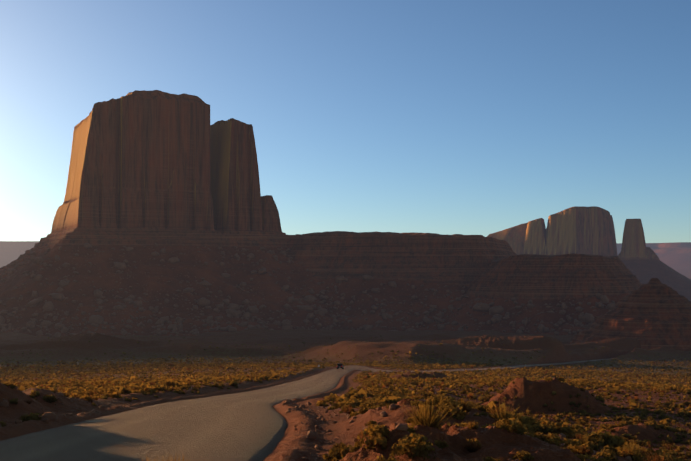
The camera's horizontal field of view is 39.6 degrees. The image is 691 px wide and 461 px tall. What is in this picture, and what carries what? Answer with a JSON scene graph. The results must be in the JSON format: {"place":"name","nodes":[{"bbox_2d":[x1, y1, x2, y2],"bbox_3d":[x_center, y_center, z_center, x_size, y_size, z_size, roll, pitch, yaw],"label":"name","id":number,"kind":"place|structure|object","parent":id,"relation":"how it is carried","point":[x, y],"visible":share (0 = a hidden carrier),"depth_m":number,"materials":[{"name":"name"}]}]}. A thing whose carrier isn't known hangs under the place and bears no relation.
{"place":"outdoors","nodes":[
{"label":"outdoors","id":0,"kind":"place"},
{"bbox_2d":[0,358,612,460],"bbox_3d":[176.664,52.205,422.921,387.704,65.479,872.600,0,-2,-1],"label":"valley road","id":1,"kind":"structure","parent":0,"point":[247,426],"depth_m":27.52,"materials":[{"name":"grey asphalt"}]},
{"bbox_2d":[336,363,343,368],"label":"suv","id":2,"kind":"object","parent":1,"relation":"on","point":[340,366],"visible":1,"depth_m":287.74,"materials":[{"name":"grey paint"}]},
{"bbox_2d":[0,90,641,336],"bbox_3d":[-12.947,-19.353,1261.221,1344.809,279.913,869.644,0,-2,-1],"label":"butte","id":3,"kind":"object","parent":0,"point":[172,174],"visible":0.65,"depth_m":1070.95,"materials":[{"name":"brown stone"}]},
{"bbox_2d":[0,243,672,460],"bbox_3d":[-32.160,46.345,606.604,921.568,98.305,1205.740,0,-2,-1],"label":"talus boulders","id":4,"kind":"object","parent":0,"point":[232,312],"visible":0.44,"depth_m":964.60,"materials":[{"name":"brown stone"}]},
{"bbox_2d":[0,341,690,460],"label":"ground","id":5,"kind":"structure","parent":0,"point":[535,396],"depth_m":62.31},
{"bbox_2d":[0,335,690,460],"bbox_3d":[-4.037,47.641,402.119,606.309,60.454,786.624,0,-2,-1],"label":"desert scrub","id":6,"kind":"object","parent":5,"relation":"on","point":[585,444],"visible":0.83,"depth_m":94.81,"materials":[{"name":"green plant"}]},
{"bbox_2d":[0,278,690,370],"bbox_3d":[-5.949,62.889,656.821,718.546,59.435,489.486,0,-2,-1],"label":"hills","id":7,"kind":"structure","parent":0,"point":[647,319],"depth_m":590.21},
{"bbox_2d":[0,241,690,278],"bbox_3d":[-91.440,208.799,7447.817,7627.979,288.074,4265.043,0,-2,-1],"label":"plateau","id":8,"kind":"structure","parent":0,"point":[675,256],"depth_m":8009.83,"materials":[{"name":"brown stone"}]},
{"bbox_2d":[0,0,690,242],"label":"sky","id":9,"kind":"structure","parent":0,"point":[443,117],"materials":[{"name":"blue"}]},
{"bbox_2d":[487,206,690,300],"bbox_3d":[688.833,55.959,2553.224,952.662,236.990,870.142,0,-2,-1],"label":"distant butte","id":10,"kind":"object","parent":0,"point":[581,230],"visible":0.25,"depth_m":2511.81,"materials":[{"name":"brown stone"}]}
]}

